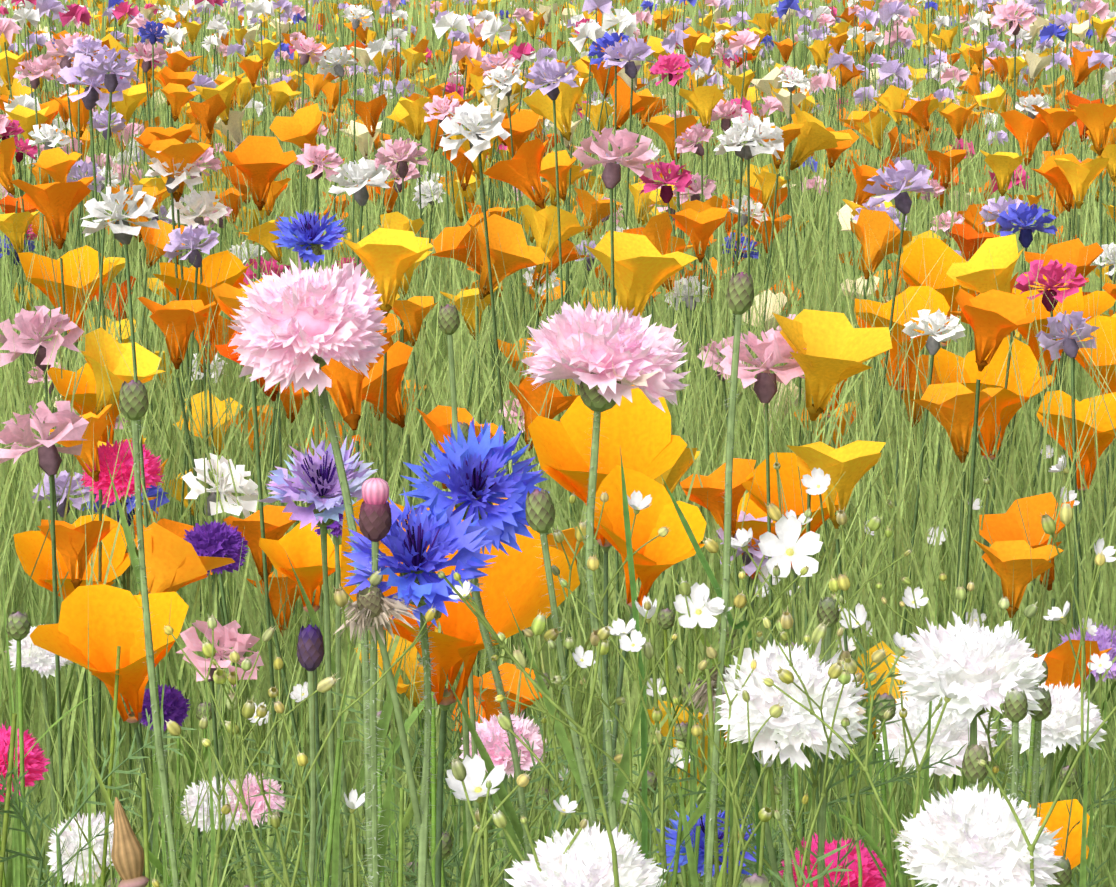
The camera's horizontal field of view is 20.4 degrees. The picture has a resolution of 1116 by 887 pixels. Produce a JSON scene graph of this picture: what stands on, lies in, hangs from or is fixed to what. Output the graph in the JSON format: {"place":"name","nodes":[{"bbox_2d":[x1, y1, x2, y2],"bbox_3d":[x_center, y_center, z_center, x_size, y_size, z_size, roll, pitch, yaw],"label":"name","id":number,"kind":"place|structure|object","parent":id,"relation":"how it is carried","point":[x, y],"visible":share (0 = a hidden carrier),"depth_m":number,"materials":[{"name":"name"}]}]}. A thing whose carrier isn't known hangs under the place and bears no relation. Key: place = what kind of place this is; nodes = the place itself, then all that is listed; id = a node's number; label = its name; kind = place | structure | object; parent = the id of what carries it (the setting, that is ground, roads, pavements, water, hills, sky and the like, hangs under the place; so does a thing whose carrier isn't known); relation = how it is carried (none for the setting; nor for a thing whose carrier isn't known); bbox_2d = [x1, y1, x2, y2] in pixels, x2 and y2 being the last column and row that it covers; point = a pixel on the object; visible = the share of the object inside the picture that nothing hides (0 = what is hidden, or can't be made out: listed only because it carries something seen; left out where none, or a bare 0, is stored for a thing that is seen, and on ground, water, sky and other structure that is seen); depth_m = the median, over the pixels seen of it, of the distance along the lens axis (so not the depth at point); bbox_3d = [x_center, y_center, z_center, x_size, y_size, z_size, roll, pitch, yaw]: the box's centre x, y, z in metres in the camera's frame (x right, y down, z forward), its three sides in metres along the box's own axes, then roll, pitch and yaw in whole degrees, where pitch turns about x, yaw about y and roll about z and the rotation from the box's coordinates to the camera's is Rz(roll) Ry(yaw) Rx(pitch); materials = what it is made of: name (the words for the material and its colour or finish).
{"place":"outdoors","nodes":[
{"label":"outdoors","id":0,"kind":"place"},
{"bbox_2d":[256,678,689,876],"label":"gypsophila cloud","id":1,"kind":"structure","parent":0,"point":[298,689],"depth_m":1.73,"materials":[{"name":"white plant"}]},
{"bbox_2d":[0,0,1115,886],"bbox_3d":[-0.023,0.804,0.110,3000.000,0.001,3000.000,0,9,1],"label":"ground","id":2,"kind":"structure","parent":0,"point":[187,740],"depth_m":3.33,"materials":[{"name":"green plant"}]},
{"bbox_2d":[0,722,49,886],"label":"cornflower","id":3,"kind":"object","parent":2,"relation":"on","point":[35,762],"visible":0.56,"depth_m":1.37,"materials":[{"name":"pink plant"}]},
{"bbox_2d":[4,624,77,886],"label":"cornflower","id":4,"kind":"object","parent":2,"relation":"on","point":[40,660],"visible":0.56,"depth_m":1.68,"materials":[{"name":"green plant"}]},
{"bbox_2d":[18,245,119,370],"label":"poppy","id":5,"kind":"object","parent":2,"relation":"on","point":[90,262],"visible":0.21,"depth_m":2.80,"materials":[{"name":"orange plant"}]},
{"bbox_2d":[13,514,129,786],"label":"poppy","id":6,"kind":"object","parent":2,"relation":"on","point":[29,544],"visible":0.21,"depth_m":1.89,"materials":[{"name":"orange plant"}]},
{"bbox_2d":[48,363,124,810],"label":"poppy","id":7,"kind":"object","parent":2,"relation":"on","point":[89,394],"visible":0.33,"depth_m":2.19,"materials":[{"name":"orange plant"}]},
{"bbox_2d":[44,810,131,886],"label":"cornflower","id":8,"kind":"object","parent":2,"relation":"on","point":[69,836],"visible":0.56,"depth_m":1.48,"materials":[{"name":"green plant"}]},
{"bbox_2d":[29,584,188,874],"bbox_3d":[-0.192,0.324,1.482,0.061,0.520,0.126,5,11,31],"label":"poppy","id":9,"kind":"object","parent":2,"relation":"on","point":[112,616],"visible":0.9,"depth_m":1.44,"materials":[{"name":"orange plant"}]},
{"bbox_2d":[79,439,164,875],"bbox_3d":[-0.265,0.242,1.947,0.053,0.502,0.096,0,9,1],"label":"cornflower","id":10,"kind":"object","parent":2,"relation":"on","point":[152,470],"visible":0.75,"depth_m":1.88,"materials":[{"name":"pink plant"}]},
{"bbox_2d":[111,797,148,886],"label":"poppy bud","id":11,"kind":"object","parent":2,"relation":"on","point":[127,855],"visible":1,"depth_m":0.98,"materials":[{"name":"beige plant"}]},
{"bbox_2d":[105,380,200,886],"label":"cornflower bud","id":12,"kind":"object","parent":2,"relation":"on","point":[133,402],"visible":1,"depth_m":0.99,"materials":[{"name":"green plant"}]},
{"bbox_2d":[115,684,209,886],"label":"cornflower","id":13,"kind":"object","parent":2,"relation":"on","point":[175,706],"visible":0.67,"depth_m":1.49,"materials":[{"name":"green plant"}]},
{"bbox_2d":[153,250,251,576],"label":"poppy","id":14,"kind":"object","parent":2,"relation":"on","point":[213,263],"visible":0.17,"depth_m":2.60,"materials":[{"name":"orange plant"}]},
{"bbox_2d":[181,776,251,886],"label":"cornflower","id":15,"kind":"object","parent":2,"relation":"on","point":[191,798],"visible":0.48,"depth_m":1.58,"materials":[{"name":"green plant"}]},
{"bbox_2d":[183,521,264,886],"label":"cornflower","id":16,"kind":"object","parent":2,"relation":"on","point":[214,539],"visible":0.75,"depth_m":1.68,"materials":[{"name":"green plant"}]},
{"bbox_2d":[151,626,340,886],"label":"gypsophila spray","id":17,"kind":"object","parent":2,"relation":"on","point":[248,708],"visible":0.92,"depth_m":0.97,"materials":[{"name":"green plant"}]},
{"bbox_2d":[226,773,285,886],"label":"cornflower","id":18,"kind":"object","parent":2,"relation":"on","point":[260,805],"visible":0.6,"depth_m":1.58,"materials":[{"name":"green plant"}]},
{"bbox_2d":[212,660,307,885],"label":"gypsophila spray","id":19,"kind":"object","parent":2,"relation":"on","point":[302,758],"visible":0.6,"depth_m":1.10,"materials":[{"name":"green plant"}]},
{"bbox_2d":[259,522,340,886],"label":"poppy","id":20,"kind":"object","parent":2,"relation":"on","point":[301,547],"visible":0.65,"depth_m":1.54,"materials":[{"name":"orange plant"}]},
{"bbox_2d":[164,568,441,886],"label":"gypsophila spray","id":21,"kind":"object","parent":2,"relation":"on","point":[340,600],"visible":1,"depth_m":0.95,"materials":[{"name":"green plant"}]},
{"bbox_2d":[270,211,346,827],"bbox_3d":[-0.155,0.172,2.018,0.048,0.653,0.117,0,9,1],"label":"cornflower","id":22,"kind":"object","parent":2,"relation":"on","point":[306,229],"visible":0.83,"depth_m":1.93,"materials":[{"name":"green plant"}]},
{"bbox_2d":[297,624,324,886],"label":"cornflower bud","id":23,"kind":"object","parent":2,"relation":"on","point":[310,649],"visible":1,"depth_m":1.09,"materials":[{"name":"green plant"}]},
{"bbox_2d":[228,253,406,886],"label":"cornflower","id":24,"kind":"object","parent":2,"relation":"on","point":[299,327],"visible":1,"depth_m":0.98,"materials":[{"name":"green plant"}]},
{"bbox_2d":[258,436,377,886],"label":"cornflower","id":25,"kind":"object","parent":2,"relation":"on","point":[321,496],"visible":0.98,"depth_m":1.28,"materials":[{"name":"purple plant"}]},
{"bbox_2d":[285,500,364,886],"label":"stem","id":26,"kind":"object","parent":2,"relation":"on","point":[336,532],"visible":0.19,"depth_m":1.51,"materials":[{"name":"green plant"}]},
{"bbox_2d":[344,788,364,886],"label":"baby's breath","id":27,"kind":"object","parent":2,"relation":"on","point":[352,804],"visible":1,"depth_m":0.98,"materials":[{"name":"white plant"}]},
{"bbox_2d":[359,478,391,886],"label":"cornflower bud","id":28,"kind":"object","parent":2,"relation":"on","point":[375,519],"visible":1,"depth_m":0.95,"materials":[{"name":"green plant"}]},
{"bbox_2d":[334,586,433,886],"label":"withered flower","id":29,"kind":"object","parent":2,"relation":"on","point":[375,606],"visible":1,"depth_m":0.95,"materials":[{"name":"beige plant"}]},
{"bbox_2d":[342,488,495,886],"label":"cornflower","id":30,"kind":"object","parent":2,"relation":"on","point":[421,584],"visible":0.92,"depth_m":0.96,"materials":[{"name":"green plant"}]},
{"bbox_2d":[438,304,476,886],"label":"cornflower bud","id":31,"kind":"object","parent":2,"relation":"on","point":[448,321],"visible":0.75,"depth_m":1.14,"materials":[{"name":"green plant"}]},
{"bbox_2d":[341,498,579,886],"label":"poppy","id":32,"kind":"object","parent":2,"relation":"on","point":[516,580],"visible":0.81,"depth_m":1.08,"materials":[{"name":"orange plant"}]},
{"bbox_2d":[450,422,479,886],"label":"cornflower bud","id":33,"kind":"object","parent":2,"relation":"on","point":[464,426],"visible":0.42,"depth_m":1.20,"materials":[{"name":"green plant"}]},
{"bbox_2d":[400,417,549,864],"bbox_3d":[-0.012,0.314,1.032,0.047,0.644,0.107,-7,12,-39],"label":"cornflower","id":34,"kind":"object","parent":2,"relation":"on","point":[465,469],"visible":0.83,"depth_m":1.00,"materials":[{"name":"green plant"}]},
{"bbox_2d":[445,753,505,886],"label":"baby's breath","id":35,"kind":"object","parent":2,"relation":"on","point":[476,788],"visible":0.9,"depth_m":0.98,"materials":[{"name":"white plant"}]},
{"bbox_2d":[450,756,530,886],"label":"gypsophila spray","id":36,"kind":"object","parent":2,"relation":"on","point":[458,769],"visible":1,"depth_m":0.95,"materials":[{"name":"green plant"}]},
{"bbox_2d":[91,783,890,886],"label":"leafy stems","id":37,"kind":"object","parent":2,"relation":"on","point":[866,845],"visible":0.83,"depth_m":1.01,"materials":[{"name":"green plant"}]},
{"bbox_2d":[459,711,546,886],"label":"cornflower","id":38,"kind":"object","parent":2,"relation":"on","point":[493,738],"visible":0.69,"depth_m":1.43,"materials":[{"name":"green plant"}]},
{"bbox_2d":[437,571,619,886],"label":"gypsophila spray","id":39,"kind":"object","parent":2,"relation":"on","point":[463,595],"visible":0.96,"depth_m":0.92,"materials":[{"name":"green plant"}]},
{"bbox_2d":[490,795,577,860],"bbox_3d":[-0.003,0.383,0.995,0.035,0.555,0.014,4,10,23],"label":"gypsophila spray","id":40,"kind":"object","parent":2,"relation":"on","point":[499,818],"visible":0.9,"depth_m":0.95,"materials":[{"name":"green plant"}]},
{"bbox_2d":[475,678,624,886],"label":"gypsophila spray","id":41,"kind":"object","parent":2,"relation":"on","point":[619,701],"visible":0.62,"depth_m":1.15,"materials":[{"name":"green plant"}]},
{"bbox_2d":[505,488,597,826],"bbox_3d":[0.017,0.318,1.009,0.012,0.608,0.094,-8,12,-42],"label":"cornflower bud","id":42,"kind":"object","parent":2,"relation":"on","point":[540,512],"visible":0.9,"depth_m":0.99,"materials":[{"name":"green plant"}]},
{"bbox_2d":[520,816,587,871],"bbox_3d":[-0.005,0.385,0.986,0.026,0.554,0.014,3,9,18],"label":"gypsophila spray","id":43,"kind":"object","parent":2,"relation":"on","point":[582,824],"visible":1,"depth_m":0.94,"materials":[{"name":"green plant"}]},
{"bbox_2d":[0,569,1114,886],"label":"leafy stems","id":44,"kind":"object","parent":2,"relation":"on","point":[18,627],"visible":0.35,"depth_m":1.26,"materials":[{"name":"green plant"}]},
{"bbox_2d":[962,744,988,790],"bbox_3d":[0.128,0.357,1.024,0.016,0.529,0.011,0,9,1],"label":"cornflower bud","id":45,"kind":"object","parent":44,"relation":"attached to","point":[973,771],"visible":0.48,"depth_m":0.98,"materials":[{"name":"green plant"}]},
{"bbox_2d":[1052,855,1071,886],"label":"cornflower bud","id":46,"kind":"object","parent":44,"relation":"attached to","point":[1064,878],"visible":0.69,"depth_m":0.96,"materials":[{"name":"green plant"}]},
{"bbox_2d":[0,0,1115,886],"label":"meadow flowers","id":47,"kind":"object","parent":2,"relation":"on","point":[828,350],"visible":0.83,"depth_m":2.93,"materials":[{"name":"multicoloured plant"}]},
{"bbox_2d":[0,636,1115,886],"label":"poppy foliage","id":48,"kind":"object","parent":2,"relation":"on","point":[456,864],"visible":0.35,"depth_m":1.33,"materials":[{"name":"green plant"}]},
{"bbox_2d":[0,580,1115,886],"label":"fine grass","id":49,"kind":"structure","parent":2,"relation":"on","point":[20,872],"depth_m":1.33,"materials":[{"name":"green plant"}]},
{"bbox_2d":[490,490,671,835],"bbox_3d":[0.007,0.334,1.032,0.046,0.641,0.063,4,10,21],"label":"gypsophila cluster","id":50,"kind":"object","parent":2,"relation":"on","point":[636,503],"visible":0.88,"depth_m":1.00,"materials":[{"name":"green plant"}]},
{"bbox_2d":[504,821,666,886],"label":"cornflower","id":51,"kind":"object","parent":2,"relation":"on","point":[585,860],"visible":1,"depth_m":0.94,"materials":[{"name":"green plant"}]},
{"bbox_2d":[495,609,676,831],"bbox_3d":[0.013,0.354,1.003,0.068,0.611,0.040,0,9,1],"label":"gypsophila spray","id":52,"kind":"object","parent":2,"relation":"on","point":[538,626],"visible":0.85,"depth_m":0.96,"materials":[{"name":"green plant"}]},
{"bbox_2d":[520,302,690,830],"bbox_3d":[0.017,0.288,1.008,0.059,0.669,0.106,0,9,1],"label":"cornflower","id":53,"kind":"object","parent":2,"relation":"on","point":[603,359],"visible":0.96,"depth_m":0.98,"materials":[{"name":"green plant"}]},
{"bbox_2d":[528,385,686,829],"bbox_3d":[0.013,0.268,1.543,0.068,0.612,0.130,-3,9,-18],"label":"poppy","id":54,"kind":"object","parent":2,"relation":"on","point":[637,429],"visible":0.54,"depth_m":1.49,"materials":[{"name":"orange plant"}]},
{"bbox_2d":[495,554,761,886],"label":"gypsophila spray","id":55,"kind":"object","parent":2,"relation":"on","point":[618,625],"visible":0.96,"depth_m":0.97,"materials":[{"name":"green plant"}]},
{"bbox_2d":[620,447,647,858],"bbox_3d":[0.025,0.327,1.026,0.010,0.657,0.019,0,9,1],"label":"grass blade","id":56,"kind":"object","parent":2,"relation":"on","point":[640,662],"depth_m":0.98,"materials":[{"name":"green plant"}]},
{"bbox_2d":[594,465,706,831],"bbox_3d":[0.036,0.298,1.429,0.054,0.588,0.118,-1,9,-4],"label":"poppy","id":57,"kind":"object","parent":2,"relation":"on","point":[654,559],"visible":0.73,"depth_m":1.37,"materials":[{"name":"orange plant"}]},
{"bbox_2d":[635,596,667,886],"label":"baby's breath","id":58,"kind":"object","parent":2,"relation":"on","point":[651,612],"visible":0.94,"depth_m":0.98,"materials":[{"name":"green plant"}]},
{"bbox_2d":[673,582,724,886],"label":"baby's breath","id":59,"kind":"object","parent":2,"relation":"on","point":[701,616],"visible":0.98,"depth_m":0.98,"materials":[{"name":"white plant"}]},
{"bbox_2d":[656,803,764,876],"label":"cornflower","id":60,"kind":"object","parent":2,"relation":"on","point":[670,850],"visible":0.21,"depth_m":1.30,"materials":[{"name":"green plant"}]},
{"bbox_2d":[662,478,760,874],"bbox_3d":[0.051,0.330,1.048,0.037,0.644,0.011,1,9,5],"label":"grass blade","id":61,"kind":"object","parent":2,"relation":"on","point":[704,562],"depth_m":1.00,"materials":[{"name":"green plant"}]},
{"bbox_2d":[671,272,753,886],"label":"cornflower bud","id":62,"kind":"object","parent":2,"relation":"on","point":[740,295],"visible":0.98,"depth_m":0.98,"materials":[{"name":"green plant"}]},
{"bbox_2d":[673,647,783,886],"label":"gypsophila spray","id":63,"kind":"object","parent":2,"relation":"on","point":[765,813],"visible":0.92,"depth_m":0.96,"materials":[{"name":"green plant"}]},
{"bbox_2d":[721,666,742,886],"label":"baby's breath","id":64,"kind":"object","parent":2,"relation":"on","point":[727,800],"visible":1,"depth_m":0.99,"materials":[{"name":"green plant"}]},
{"bbox_2d":[688,665,780,886],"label":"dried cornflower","id":65,"kind":"object","parent":2,"relation":"on","point":[700,692],"visible":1,"depth_m":1.00,"materials":[{"name":"green plant"}]},
{"bbox_2d":[710,493,776,815],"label":"poppy","id":66,"kind":"object","parent":2,"relation":"on","point":[755,511],"visible":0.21,"depth_m":1.99,"materials":[{"name":"orange plant"}]},
{"bbox_2d":[716,835,771,886],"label":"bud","id":67,"kind":"object","parent":2,"relation":"on","point":[754,880],"visible":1,"depth_m":0.83,"materials":[{"name":"green plant"}]},
{"bbox_2d":[753,750,775,875],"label":"flower stem","id":68,"kind":"object","parent":2,"relation":"on","point":[768,773],"visible":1,"depth_m":0.98,"materials":[{"name":"green plant"}]},
{"bbox_2d":[732,515,822,882],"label":"gypsophila flower","id":69,"kind":"object","parent":2,"relation":"on","point":[786,550],"visible":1,"depth_m":0.98,"materials":[{"name":"white plant"}]},
{"bbox_2d":[656,805,922,886],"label":"poppy foliage","id":70,"kind":"object","parent":2,"relation":"on","point":[826,871],"visible":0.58,"depth_m":0.96,"materials":[{"name":"green plant"}]},
{"bbox_2d":[741,452,838,817],"bbox_3d":[0.145,0.266,1.833,0.062,0.525,0.105,4,10,23],"label":"poppy","id":71,"kind":"object","parent":2,"relation":"on","point":[788,476],"visible":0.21,"depth_m":1.79,"materials":[{"name":"orange plant"}]},
{"bbox_2d":[712,639,868,886],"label":"cornflower","id":72,"kind":"object","parent":2,"relation":"on","point":[792,728],"visible":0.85,"depth_m":0.97,"materials":[{"name":"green plant"}]},
{"bbox_2d":[701,502,912,886],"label":"gypsophila spray","id":73,"kind":"object","parent":2,"relation":"on","point":[744,536],"visible":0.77,"depth_m":1.00,"materials":[{"name":"green plant"}]},
{"bbox_2d":[774,660,850,886],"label":"gypsophila spray","id":74,"kind":"object","parent":2,"relation":"on","point":[835,671],"visible":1,"depth_m":0.96,"materials":[{"name":"green plant"}]},
{"bbox_2d":[755,619,878,886],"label":"gypsophila spray","id":75,"kind":"object","parent":2,"relation":"on","point":[843,656],"visible":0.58,"depth_m":1.00,"materials":[{"name":"green plant"}]},
{"bbox_2d":[817,597,838,886],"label":"cornflower bud","id":76,"kind":"object","parent":2,"relation":"on","point":[827,611],"visible":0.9,"depth_m":1.00,"materials":[{"name":"green plant"}]},
{"bbox_2d":[778,833,886,886],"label":"cornflower","id":77,"kind":"object","parent":2,"relation":"on","point":[872,876],"visible":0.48,"depth_m":1.34,"materials":[{"name":"pink plant"}]},
{"bbox_2d":[780,619,891,886],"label":"gypsophila cluster","id":78,"kind":"object","parent":2,"relation":"on","point":[819,633],"visible":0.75,"depth_m":0.99,"materials":[{"name":"green plant"}]},
{"bbox_2d":[762,573,966,886],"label":"gypsophila spray","id":79,"kind":"object","parent":2,"relation":"on","point":[903,643],"visible":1,"depth_m":0.94,"materials":[{"name":"green plant"}]},
{"bbox_2d":[831,582,942,876],"bbox_3d":[0.136,0.338,1.212,0.059,0.577,0.038,-2,9,-11],"label":"gypsophila spray","id":80,"kind":"object","parent":2,"relation":"on","point":[937,707],"visible":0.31,"depth_m":1.18,"materials":[{"name":"green plant"}]},
{"bbox_2d":[854,286,949,642],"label":"poppy","id":81,"kind":"object","parent":2,"relation":"on","point":[917,302],"visible":0.38,"depth_m":2.49,"materials":[{"name":"orange plant"}]},
{"bbox_2d":[876,694,997,886],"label":"cornflower","id":82,"kind":"object","parent":2,"relation":"on","point":[951,732],"visible":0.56,"depth_m":1.27,"materials":[{"name":"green plant"}]},
{"bbox_2d":[896,238,979,519],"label":"poppy","id":83,"kind":"object","parent":2,"relation":"on","point":[934,249],"visible":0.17,"depth_m":2.70,"materials":[{"name":"orange plant"}]},
{"bbox_2d":[880,573,1037,796],"bbox_3d":[0.143,0.342,1.131,0.057,0.595,0.044,0,9,1],"label":"gypsophila spray","id":84,"kind":"object","parent":2,"relation":"on","point":[1030,611],"visible":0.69,"depth_m":1.10,"materials":[{"name":"green plant"}]},
{"bbox_2d":[892,611,1047,798],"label":"cornflower","id":85,"kind":"object","parent":2,"relation":"on","point":[984,667],"visible":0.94,"depth_m":1.04,"materials":[{"name":"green plant"}]},
{"bbox_2d":[892,779,1063,886],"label":"cornflower","id":86,"kind":"object","parent":2,"relation":"on","point":[966,837],"visible":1,"depth_m":0.92,"materials":[{"name":"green plant"}]},
{"bbox_2d":[934,336,1054,622],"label":"poppy","id":87,"kind":"object","parent":2,"relation":"on","point":[1026,360],"visible":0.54,"depth_m":2.19,"materials":[{"name":"orange plant"}]},
{"bbox_2d":[1003,688,1027,806],"bbox_3d":[0.153,0.346,1.074,0.012,0.534,0.011,0,9,1],"label":"cornflower bud","id":88,"kind":"object","parent":2,"relation":"on","point":[1015,706],"visible":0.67,"depth_m":1.03,"materials":[{"name":"green plant"}]},
{"bbox_2d":[1026,687,1051,822],"bbox_3d":[0.162,0.344,1.103,0.015,0.528,0.011,0,9,1],"label":"cornflower bud","id":89,"kind":"object","parent":2,"relation":"on","point":[1044,705],"visible":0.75,"depth_m":1.06,"materials":[{"name":"green plant"}]},
{"bbox_2d":[977,498,1115,885],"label":"gypsophila spray","id":90,"kind":"object","parent":2,"relation":"on","point":[1048,522],"visible":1,"depth_m":0.91,"materials":[{"name":"green plant"}]},
{"bbox_2d":[999,681,1106,802],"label":"cornflower","id":91,"kind":"object","parent":2,"relation":"on","point":[1061,724],"visible":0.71,"depth_m":1.42,"materials":[{"name":"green plant"}]},
{"bbox_2d":[1029,799,1089,868],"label":"poppy","id":92,"kind":"object","parent":2,"relation":"on","point":[1058,818],"visible":0.1,"depth_m":1.28,"materials":[{"name":"orange plant"}]},
{"bbox_2d":[1012,273,1114,647],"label":"poppy","id":93,"kind":"object","parent":2,"relation":"on","point":[1105,301],"visible":0.27,"depth_m":2.38,"materials":[{"name":"orange plant"}]},
{"bbox_2d":[1036,390,1115,748],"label":"poppy","id":94,"kind":"object","parent":2,"relation":"on","point":[1105,434],"visible":0.58,"depth_m":2.09,"materials":[{"name":"orange plant"}]},
{"bbox_2d":[1058,622,1115,884],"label":"cornflower","id":95,"kind":"object","parent":2,"relation":"on","point":[1102,638],"visible":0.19,"depth_m":1.78,"materials":[{"name":"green plant"}]},
{"bbox_2d":[1063,315,1115,811],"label":"poppy","id":96,"kind":"object","parent":2,"relation":"on","point":[1106,357],"visible":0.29,"depth_m":2.29,"materials":[{"name":"orange plant"}]},
{"bbox_2d":[749,445,1115,886],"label":"gypsophila cloud","id":97,"kind":"structure","parent":0,"point":[817,482],"depth_m":1.54,"materials":[{"name":"green plant"}]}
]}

